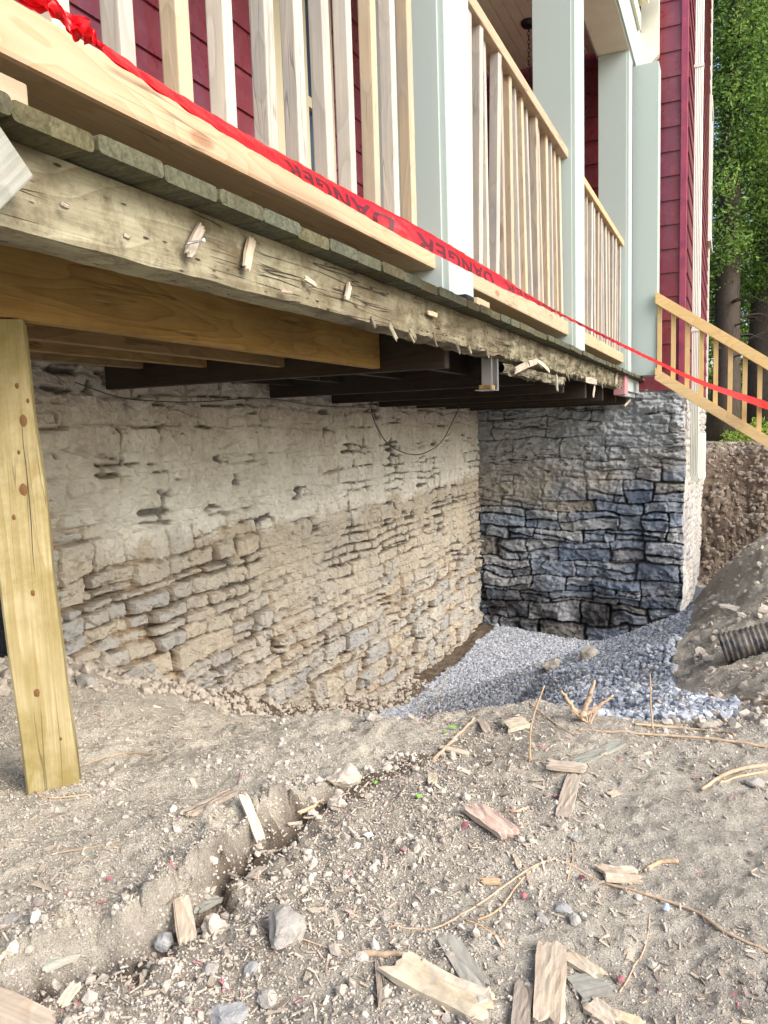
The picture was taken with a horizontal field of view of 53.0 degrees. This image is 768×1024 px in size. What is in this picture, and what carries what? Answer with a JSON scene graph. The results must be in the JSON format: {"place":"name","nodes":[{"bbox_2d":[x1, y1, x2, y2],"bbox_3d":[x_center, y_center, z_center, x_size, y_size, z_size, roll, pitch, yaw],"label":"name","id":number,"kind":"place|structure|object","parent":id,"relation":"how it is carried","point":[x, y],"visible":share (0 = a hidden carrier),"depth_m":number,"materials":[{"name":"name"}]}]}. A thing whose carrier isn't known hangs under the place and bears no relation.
{"place":"outdoors","nodes":[
{"label":"outdoors","id":0,"kind":"place"},
{"bbox_2d":[0,439,767,1023],"bbox_3d":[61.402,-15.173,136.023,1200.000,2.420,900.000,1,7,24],"label":"ground","id":1,"kind":"structure","parent":0,"point":[686,845],"depth_m":1.29,"materials":[{"name":"soil"}]},
{"bbox_2d":[4,913,22,923],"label":"rock","id":2,"kind":"object","parent":1,"relation":"on","point":[13,917],"visible":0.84,"depth_m":1.08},
{"bbox_2d":[0,987,55,1023],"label":"wood splinter","id":3,"kind":"object","parent":1,"relation":"on","point":[16,1008],"visible":1,"depth_m":0.92,"materials":[{"name":"wood"}]},
{"bbox_2d":[0,319,80,794],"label":"support post","id":4,"kind":"object","parent":1,"relation":"on","point":[33,627],"visible":0.97,"depth_m":1.51,"materials":[{"name":"brown wood"}]},
{"bbox_2d":[0,90,644,410],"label":"porch deck","id":5,"kind":"structure","parent":4,"relation":"on","point":[126,266],"depth_m":1.87,"materials":[{"name":"brown wood"}]},
{"bbox_2d":[0,72,27,104],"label":"wood block","id":6,"kind":"structure","parent":5,"relation":"on","point":[13,89],"depth_m":1.02,"materials":[{"name":"brown wood"}]},
{"bbox_2d":[16,0,767,409],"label":"danger tape","id":7,"kind":"object","parent":5,"relation":"attached to","point":[78,28],"visible":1,"depth_m":1.81,"materials":[{"name":"red"}]},
{"bbox_2d":[370,402,458,454],"bbox_3d":[0.331,-0.725,6.685,0.009,0.453,2.074,1,7,24],"label":"hanging cable","id":8,"kind":"object","parent":5,"relation":"hanging from","point":[404,452],"visible":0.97,"depth_m":6.32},
{"bbox_2d":[375,0,473,296],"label":"porch column","id":9,"kind":"structure","parent":5,"relation":"on","point":[440,55],"depth_m":2.69,"materials":[{"name":"green paint"}]},
{"bbox_2d":[0,0,434,272],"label":"porch railing","id":10,"kind":"object","parent":9,"relation":"attached to","point":[53,66],"visible":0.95,"depth_m":1.76,"materials":[{"name":"brown wood"}]},
{"bbox_2d":[474,297,489,307],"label":"wood block","id":11,"kind":"structure","parent":5,"relation":"on","point":[477,300],"depth_m":2.91,"materials":[{"name":"brown wood"}]},
{"bbox_2d":[532,0,584,350],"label":"porch column","id":12,"kind":"structure","parent":5,"relation":"on","point":[558,54],"depth_m":4.79,"materials":[{"name":"green paint"}]},
{"bbox_2d":[468,0,567,336],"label":"porch railing","id":13,"kind":"object","parent":12,"relation":"attached to","point":[517,229],"visible":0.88,"depth_m":3.73,"materials":[{"name":"brown wood"}]},
{"bbox_2d":[598,50,631,371],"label":"porch column","id":14,"kind":"structure","parent":5,"relation":"on","point":[615,134],"depth_m":7.21,"materials":[{"name":"green paint"}]},
{"bbox_2d":[584,177,623,362],"bbox_3d":[1.705,-1.864,6.273,0.188,1.137,2.402,1,7,24],"label":"porch railing","id":15,"kind":"object","parent":14,"relation":"attached to","point":[604,242],"visible":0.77,"depth_m":6.26,"materials":[{"name":"brown wood"}]},
{"bbox_2d":[632,61,660,376],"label":"porch column","id":16,"kind":"structure","parent":5,"relation":"on","point":[646,120],"depth_m":7.50,"materials":[{"name":"green paint"}]},
{"bbox_2d":[655,291,767,447],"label":"stair railing","id":17,"kind":"object","parent":16,"relation":"attached to","point":[731,343],"visible":1,"depth_m":7.38,"materials":[{"name":"brown wood"}]},
{"bbox_2d":[40,953,80,972],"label":"wood splinter","id":18,"kind":"object","parent":1,"relation":"on","point":[52,964],"visible":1,"depth_m":1.01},
{"bbox_2d":[35,790,89,798],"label":"root","id":19,"kind":"object","parent":1,"relation":"on","point":[37,793],"visible":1,"depth_m":1.50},
{"bbox_2d":[57,980,80,1007],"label":"wood splinter","id":20,"kind":"object","parent":1,"relation":"on","point":[71,990],"visible":1,"depth_m":0.95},
{"bbox_2d":[54,843,114,853],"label":"root","id":21,"kind":"object","parent":1,"relation":"on","point":[64,851],"visible":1,"depth_m":1.27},
{"bbox_2d":[75,673,99,686],"bbox_3d":[-1.140,0.652,2.945,0.089,0.066,0.070,-1,6,10],"label":"rock","id":22,"kind":"object","parent":1,"relation":"on","point":[83,680],"visible":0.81,"depth_m":2.92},
{"bbox_2d":[80,752,164,765],"bbox_3d":[-0.637,0.591,1.868,0.193,0.032,0.102,-5,7,-24],"label":"root","id":23,"kind":"object","parent":1,"relation":"on","point":[117,754],"visible":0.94,"depth_m":1.88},
{"bbox_2d":[119,668,144,678],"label":"rock","id":24,"kind":"object","parent":1,"relation":"on","point":[136,673],"visible":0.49,"depth_m":3.63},
{"bbox_2d":[153,932,173,952],"bbox_3d":[-0.307,0.599,1.075,0.028,0.022,0.026,-2,6,0],"label":"rock","id":25,"kind":"object","parent":1,"relation":"on","point":[163,942],"visible":1,"depth_m":1.06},
{"bbox_2d":[173,895,196,947],"bbox_3d":[-0.283,0.579,1.092,0.027,0.007,0.093,-4,16,-20],"label":"wood splinter","id":26,"kind":"object","parent":1,"relation":"on","point":[185,927],"visible":1,"depth_m":1.09,"materials":[{"name":"wood"}]},
{"bbox_2d":[194,894,222,913],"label":"wood splinter","id":27,"kind":"object","parent":1,"relation":"on","point":[211,902],"visible":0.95,"depth_m":1.16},
{"bbox_2d":[180,789,237,816],"bbox_3d":[-0.308,0.519,1.374,0.027,0.011,0.160,0,-5,19],"label":"wood splinter","id":28,"kind":"object","parent":1,"relation":"on","point":[220,798],"visible":0.91,"depth_m":1.37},
{"bbox_2d":[201,962,218,975],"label":"rock","id":29,"kind":"object","parent":1,"relation":"on","point":[208,968],"visible":1,"depth_m":1.01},
{"bbox_2d":[201,913,228,935],"bbox_3d":[-0.242,0.591,1.103,0.033,0.030,0.036,-8,9,-43],"label":"rock","id":30,"kind":"object","parent":1,"relation":"on","point":[212,923],"visible":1,"depth_m":1.10,"materials":[{"name":"stone"}]},
{"bbox_2d":[208,1002,248,1023],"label":"rock","id":31,"kind":"object","parent":1,"relation":"on","point":[229,1013],"visible":1,"depth_m":0.92,"materials":[{"name":"stone"}]},
{"bbox_2d":[0,655,457,716],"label":"wall foot rubble","id":32,"kind":"object","parent":1,"relation":"on","point":[221,704],"depth_m":3.96,"materials":[{"name":"stone"}]},
{"bbox_2d":[242,960,258,975],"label":"rock","id":33,"kind":"object","parent":1,"relation":"on","point":[250,967],"visible":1,"depth_m":1.01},
{"bbox_2d":[238,793,264,843],"bbox_3d":[-0.226,0.521,1.313,0.018,0.009,0.097,-6,39,-30],"label":"wood splinter","id":34,"kind":"object","parent":1,"relation":"on","point":[252,818],"visible":1,"depth_m":1.31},
{"bbox_2d":[245,866,266,878],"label":"wood splinter","id":35,"kind":"object","parent":1,"relation":"on","point":[253,873],"visible":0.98,"depth_m":1.22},
{"bbox_2d":[256,988,276,1008],"bbox_3d":[-0.145,0.606,0.958,0.025,0.019,0.025,-7,8,-41],"label":"rock","id":36,"kind":"object","parent":1,"relation":"on","point":[263,1000],"visible":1,"depth_m":0.95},
{"bbox_2d":[268,904,306,949],"bbox_3d":[-0.135,0.580,1.068,0.056,0.050,0.069,-1,6,3],"label":"rock","id":37,"kind":"object","parent":1,"relation":"on","point":[287,927],"visible":1,"depth_m":1.05,"materials":[{"name":"stone"}]},
{"bbox_2d":[299,799,323,814],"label":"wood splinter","id":38,"kind":"object","parent":1,"relation":"on","point":[304,810],"visible":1,"depth_m":1.42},
{"bbox_2d":[303,938,367,961],"bbox_3d":[-0.068,0.596,1.047,0.102,0.018,0.004,0,7,18],"label":"root","id":39,"kind":"object","parent":1,"relation":"on","point":[326,946],"visible":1,"depth_m":1.05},
{"bbox_2d":[327,794,347,810],"bbox_3d":[-0.086,0.543,1.426,0.035,0.029,0.036,1,7,23],"label":"rock","id":40,"kind":"object","parent":1,"relation":"on","point":[336,801],"visible":0.97,"depth_m":1.42,"materials":[{"name":"stone"}]},
{"bbox_2d":[326,763,361,788],"bbox_3d":[-0.078,0.520,1.513,0.069,0.053,0.069,-1,6,8],"label":"rock","id":41,"kind":"object","parent":1,"relation":"on","point":[347,776],"visible":0.99,"depth_m":1.49,"materials":[{"name":"stone"}]},
{"bbox_2d":[0,0,713,705],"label":"house","id":42,"kind":"structure","parent":1,"relation":"on","point":[300,552],"depth_m":6.03,"materials":[{"name":"stone"}]},
{"bbox_2d":[74,382,374,407],"bbox_3d":[-0.713,-0.703,4.779,0.005,0.081,3.116,1,7,24],"label":"wall cable","id":43,"kind":"object","parent":42,"relation":"attached to","point":[205,401],"depth_m":4.15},
{"bbox_2d":[273,0,336,183],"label":"window","id":44,"kind":"structure","parent":42,"relation":"in","point":[276,8],"depth_m":5.11,"materials":[{"name":"white glass"}]},
{"bbox_2d":[477,0,659,85],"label":"porch roof","id":45,"kind":"structure","parent":42,"relation":"attached to","point":[612,26],"depth_m":7.18,"materials":[{"name":"green paint"}]},
{"bbox_2d":[521,17,531,137],"bbox_3d":[1.394,-4.121,7.385,0.212,1.100,0.212,1,7,24],"label":"ceiling light","id":46,"kind":"object","parent":45,"relation":"hanging from","point":[526,23],"visible":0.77,"depth_m":7.33,"materials":[{"name":"black metal"}]},
{"bbox_2d":[690,0,704,482],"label":"downspout","id":47,"kind":"object","parent":42,"relation":"attached to","point":[699,66],"visible":0.92,"depth_m":7.93,"materials":[{"name":"white metal"}]},
{"bbox_2d":[698,433,705,481],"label":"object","id":48,"kind":"structure","parent":42,"relation":"in","point":[702,436],"depth_m":11.14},
{"bbox_2d":[708,95,713,253],"bbox_3d":[5.986,-6.118,14.081,0.060,2.480,1.180,1,7,24],"label":"window","id":49,"kind":"structure","parent":42,"relation":"in","point":[711,110],"depth_m":13.65,"materials":[{"name":"white glass"}]},
{"bbox_2d":[363,710,375,721],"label":"rock","id":50,"kind":"object","parent":1,"relation":"on","point":[368,715],"visible":0.88,"depth_m":1.92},
{"bbox_2d":[375,960,385,1008],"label":"wood splinter","id":51,"kind":"object","parent":1,"relation":"on","point":[380,986],"visible":1,"depth_m":0.97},
{"bbox_2d":[0,596,767,1023],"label":"wood chips","id":52,"kind":"object","parent":1,"relation":"on","point":[630,952],"visible":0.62,"depth_m":1.16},
{"bbox_2d":[0,583,767,1023],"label":"soil crumbs","id":53,"kind":"object","parent":1,"relation":"on","point":[88,997],"visible":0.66,"depth_m":1.18,"materials":[{"name":"soil"}]},
{"bbox_2d":[361,949,417,958],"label":"wood splinter","id":54,"kind":"object","parent":1,"relation":"on","point":[386,954],"visible":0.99,"depth_m":1.04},
{"bbox_2d":[428,772,437,783],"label":"wood splinter","id":55,"kind":"object","parent":1,"relation":"on","point":[433,779],"visible":0.99,"depth_m":1.52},
{"bbox_2d":[378,952,494,1023],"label":"wood splinter","id":56,"kind":"object","parent":1,"relation":"on","point":[412,972],"visible":1,"depth_m":0.96,"materials":[{"name":"wood"}]},
{"bbox_2d":[432,717,475,760],"bbox_3d":[0.167,0.516,1.763,0.014,0.032,0.312,1,7,23],"label":"twig","id":57,"kind":"object","parent":1,"relation":"on","point":[449,743],"visible":1,"depth_m":1.72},
{"bbox_2d":[439,745,468,754],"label":"wood splinter","id":58,"kind":"object","parent":1,"relation":"on","point":[458,751],"visible":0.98,"depth_m":1.66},
{"bbox_2d":[437,935,490,986],"bbox_3d":[0.104,0.596,1.016,0.032,0.007,0.108,-4,9,-20],"label":"wood splinter","id":59,"kind":"object","parent":1,"relation":"on","point":[464,965],"visible":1,"depth_m":1.02,"materials":[{"name":"wood"}]},
{"bbox_2d":[477,720,491,732],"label":"wood splinter","id":60,"kind":"object","parent":1,"relation":"on","point":[484,726],"visible":1,"depth_m":1.80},
{"bbox_2d":[464,919,504,944],"bbox_3d":[0.144,0.587,1.079,0.012,0.008,0.074,-7,8,-41],"label":"root","id":61,"kind":"object","parent":1,"relation":"on","point":[482,926],"visible":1,"depth_m":1.08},
{"bbox_2d":[479,877,501,884],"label":"wood splinter","id":62,"kind":"object","parent":1,"relation":"on","point":[490,881],"visible":1,"depth_m":1.19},
{"bbox_2d":[464,803,518,838],"bbox_3d":[0.186,0.536,1.340,0.044,0.011,0.126,-5,7,-28],"label":"wood splinter","id":63,"kind":"object","parent":1,"relation":"on","point":[494,822],"visible":1,"depth_m":1.33,"materials":[{"name":"wood"}]},
{"bbox_2d":[476,864,540,920],"bbox_3d":[0.197,0.572,1.164,0.015,0.007,0.185,3,8,40],"label":"root","id":64,"kind":"object","parent":1,"relation":"on","point":[505,901],"visible":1,"depth_m":1.14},
{"bbox_2d":[501,716,530,732],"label":"wood splinter","id":65,"kind":"object","parent":1,"relation":"on","point":[513,724],"visible":0.99,"depth_m":1.79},
{"bbox_2d":[511,853,521,867],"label":"wood splinter","id":66,"kind":"object","parent":1,"relation":"on","point":[516,859],"visible":1,"depth_m":1.23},
{"bbox_2d":[504,805,528,812],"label":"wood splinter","id":67,"kind":"object","parent":1,"relation":"on","point":[517,810],"visible":1,"depth_m":1.39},
{"bbox_2d":[511,978,532,1023],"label":"wood splinter","id":68,"kind":"object","parent":1,"relation":"on","point":[522,1002],"visible":1,"depth_m":0.94,"materials":[{"name":"wood"}]},
{"bbox_2d":[523,864,533,887],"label":"wood splinter","id":69,"kind":"object","parent":1,"relation":"on","point":[528,876],"visible":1,"depth_m":1.20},
{"bbox_2d":[529,685,544,760],"bbox_3d":[0.315,0.436,1.592,0.044,0.154,0.010,-5,7,-28],"label":"root","id":70,"kind":"object","parent":1,"relation":"on","point":[530,730],"visible":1,"depth_m":1.59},
{"bbox_2d":[536,911,549,923],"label":"rock","id":71,"kind":"object","parent":1,"relation":"on","point":[542,917],"visible":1,"depth_m":1.10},
{"bbox_2d":[533,940,566,1023],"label":"wood splinter","id":72,"kind":"object","parent":1,"relation":"on","point":[550,978],"visible":1,"depth_m":0.97,"materials":[{"name":"wood"}]},
{"bbox_2d":[529,703,577,736],"bbox_3d":[0.393,0.495,1.843,0.022,0.029,0.276,-3,6,-11],"label":"root","id":73,"kind":"object","parent":1,"relation":"on","point":[552,721],"visible":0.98,"depth_m":1.79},
{"bbox_2d":[553,901,572,914],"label":"rock","id":74,"kind":"object","parent":1,"relation":"on","point":[561,907],"visible":1,"depth_m":1.12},
{"bbox_2d":[546,759,586,772],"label":"wood splinter","id":75,"kind":"object","parent":1,"relation":"on","point":[567,766],"visible":1,"depth_m":1.54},
{"bbox_2d":[555,773,580,818],"bbox_3d":[0.348,0.533,1.453,0.029,0.007,0.178,1,8,21],"label":"wood splinter","id":76,"kind":"object","parent":1,"relation":"on","point":[568,796],"visible":1,"depth_m":1.44,"materials":[{"name":"wood"}]},
{"bbox_2d":[561,690,579,719],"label":"root","id":77,"kind":"object","parent":1,"relation":"on","point":[569,702],"visible":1,"depth_m":1.80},
{"bbox_2d":[569,912,580,925],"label":"rock","id":78,"kind":"object","parent":1,"relation":"on","point":[575,918],"visible":1,"depth_m":1.09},
{"bbox_2d":[566,831,584,842],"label":"rock","id":79,"kind":"object","parent":1,"relation":"on","point":[575,836],"visible":1,"depth_m":1.31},
{"bbox_2d":[387,858,767,953],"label":"root","id":80,"kind":"object","parent":1,"relation":"on","point":[627,888],"visible":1,"depth_m":1.13,"materials":[{"name":"wood"}]},
{"bbox_2d":[567,950,606,977],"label":"wood splinter","id":81,"kind":"object","parent":1,"relation":"on","point":[579,963],"visible":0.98,"depth_m":1.01,"materials":[{"name":"wood"}]},
{"bbox_2d":[578,680,595,719],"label":"root","id":82,"kind":"object","parent":1,"relation":"on","point":[588,700],"visible":1,"depth_m":1.79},
{"bbox_2d":[566,973,614,1003],"bbox_3d":[0.263,0.600,0.975,0.056,0.005,0.047,-2,6,-17],"label":"wood splinter","id":83,"kind":"object","parent":1,"relation":"on","point":[586,987],"visible":1,"depth_m":0.97,"materials":[{"name":"wood"}]},
{"bbox_2d":[570,740,625,762],"bbox_3d":[0.454,0.508,1.623,0.162,0.010,0.030,-6,7,-38],"label":"wood splinter","id":84,"kind":"object","parent":1,"relation":"on","point":[594,754],"visible":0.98,"depth_m":1.62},
{"bbox_2d":[587,695,613,715],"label":"root","id":85,"kind":"object","parent":1,"relation":"on","point":[607,699],"visible":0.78,"depth_m":1.84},
{"bbox_2d":[582,996,622,1023],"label":"wood splinter","id":86,"kind":"object","parent":1,"relation":"on","point":[602,1011],"visible":1,"depth_m":0.93,"materials":[{"name":"wood"}]},
{"bbox_2d":[606,789,621,796],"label":"wood splinter","id":87,"kind":"object","parent":1,"relation":"on","point":[613,793],"visible":1,"depth_m":1.47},
{"bbox_2d":[596,863,643,883],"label":"wood splinter","id":88,"kind":"object","parent":1,"relation":"on","point":[622,874],"visible":1,"depth_m":1.21,"materials":[{"name":"wood"}]},
{"bbox_2d":[616,1009,643,1023],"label":"wood splinter","id":89,"kind":"object","parent":1,"relation":"on","point":[628,1018],"visible":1,"depth_m":0.92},
{"bbox_2d":[618,914,649,992],"bbox_3d":[0.346,0.596,1.045,0.011,0.009,0.188,2,7,30],"label":"root","id":90,"kind":"object","parent":1,"relation":"on","point":[627,979],"visible":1,"depth_m":1.02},
{"bbox_2d":[649,673,653,729],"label":"root","id":91,"kind":"object","parent":1,"relation":"on","point":[652,726],"visible":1,"depth_m":1.76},
{"bbox_2d":[643,858,678,872],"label":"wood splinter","id":92,"kind":"object","parent":1,"relation":"on","point":[664,861],"visible":1,"depth_m":1.24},
{"bbox_2d":[577,728,767,748],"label":"root","id":93,"kind":"object","parent":1,"relation":"on","point":[706,738],"visible":1,"depth_m":1.69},
{"bbox_2d":[634,723,735,735],"bbox_3d":[0.684,0.495,1.754,0.215,0.022,0.053,1,7,24],"label":"root","id":94,"kind":"object","parent":1,"relation":"on","point":[677,727],"visible":0.94,"depth_m":1.77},
{"bbox_2d":[692,646,705,658],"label":"clod","id":95,"kind":"object","parent":1,"relation":"on","point":[697,650],"visible":0.63,"depth_m":3.03,"materials":[{"name":"soil"}]},
{"bbox_2d":[660,536,767,728],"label":"bank crumbs","id":96,"kind":"object","parent":1,"relation":"on","point":[753,713],"visible":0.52,"depth_m":2.98,"materials":[{"name":"soil"}]},
{"bbox_2d":[704,257,748,430],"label":"woodland","id":97,"kind":"object","parent":1,"relation":"on","point":[711,343],"visible":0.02,"depth_m":23.30,"materials":[{"name":"green plant"}]},
{"bbox_2d":[717,604,739,615],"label":"rock","id":98,"kind":"object","parent":1,"relation":"on","point":[728,609],"visible":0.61,"depth_m":3.43,"materials":[{"name":"stone"}]},
{"bbox_2d":[708,0,753,384],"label":"cedar tree","id":99,"kind":"object","parent":1,"relation":"on","point":[745,328],"visible":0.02,"depth_m":19.68,"materials":[{"name":"green plant"}]},
{"bbox_2d":[711,62,754,374],"bbox_3d":[9.595,-9.954,18.362,4.760,16.811,4.504,1,7,24],"label":"cedar tree","id":100,"kind":"object","parent":1,"relation":"on","point":[743,280],"visible":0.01,"depth_m":18.66,"materials":[{"name":"green plant"}]},
{"bbox_2d":[700,441,767,584],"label":"trench end clods","id":101,"kind":"object","parent":1,"relation":"on","point":[758,514],"visible":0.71,"depth_m":13.37,"materials":[{"name":"soil"}]},
{"bbox_2d":[700,763,767,790],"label":"root","id":102,"kind":"object","parent":1,"relation":"on","point":[725,774],"visible":1,"depth_m":1.52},
{"bbox_2d":[708,1,759,378],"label":"cedar tree","id":103,"kind":"object","parent":1,"relation":"on","point":[719,194],"depth_m":17.03,"materials":[{"name":"green plant"}]},
{"bbox_2d":[705,0,767,440],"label":"cedar tree","id":104,"kind":"object","parent":1,"relation":"on","point":[742,45],"visible":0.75,"depth_m":15.11,"materials":[{"name":"green plant"}]},
{"bbox_2d":[707,693,767,704],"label":"root","id":105,"kind":"object","parent":1,"relation":"on","point":[748,698],"visible":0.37,"depth_m":2.12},
{"bbox_2d":[708,0,767,438],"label":"cedar tree","id":106,"kind":"object","parent":1,"relation":"on","point":[756,327],"visible":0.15,"depth_m":16.15,"materials":[{"name":"green plant"}]},
{"bbox_2d":[717,622,767,663],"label":"drain pipe","id":107,"kind":"object","parent":1,"relation":"on","point":[744,643],"visible":0.94,"depth_m":2.67,"materials":[{"name":"black plastic"}]},
{"bbox_2d":[719,417,767,441],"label":"undergrowth","id":108,"kind":"object","parent":1,"relation":"on","point":[741,435],"visible":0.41,"depth_m":15.29,"materials":[{"name":"green plant"}]},
{"bbox_2d":[719,770,767,783],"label":"root","id":109,"kind":"object","parent":1,"relation":"on","point":[745,775],"visible":1,"depth_m":1.51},
{"bbox_2d":[743,777,764,787],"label":"rock","id":110,"kind":"object","parent":1,"relation":"on","point":[756,782],"visible":1,"depth_m":1.47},
{"bbox_2d":[741,103,767,342],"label":"cedar tree","id":111,"kind":"object","parent":1,"relation":"on","point":[766,245],"visible":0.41,"depth_m":15.59,"materials":[{"name":"green plant"}]},
{"bbox_2d":[378,601,741,720],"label":"gravel","id":112,"kind":"structure","parent":0,"point":[497,665],"depth_m":4.68,"materials":[{"name":"gravel"}]},
{"bbox_2d":[541,658,561,671],"bbox_3d":[1.308,1.195,5.933,0.185,0.120,0.165,-4,7,-18],"label":"clod","id":113,"kind":"object","parent":112,"relation":"on","point":[553,663],"visible":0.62,"depth_m":5.89,"materials":[{"name":"soil"}]},
{"bbox_2d":[579,646,599,659],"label":"clod","id":114,"kind":"object","parent":112,"relation":"on","point":[587,652],"visible":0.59,"depth_m":4.80,"materials":[{"name":"soil"}]},
{"bbox_2d":[708,1,755,391],"label":"sky","id":115,"kind":"structure","parent":0,"point":[711,362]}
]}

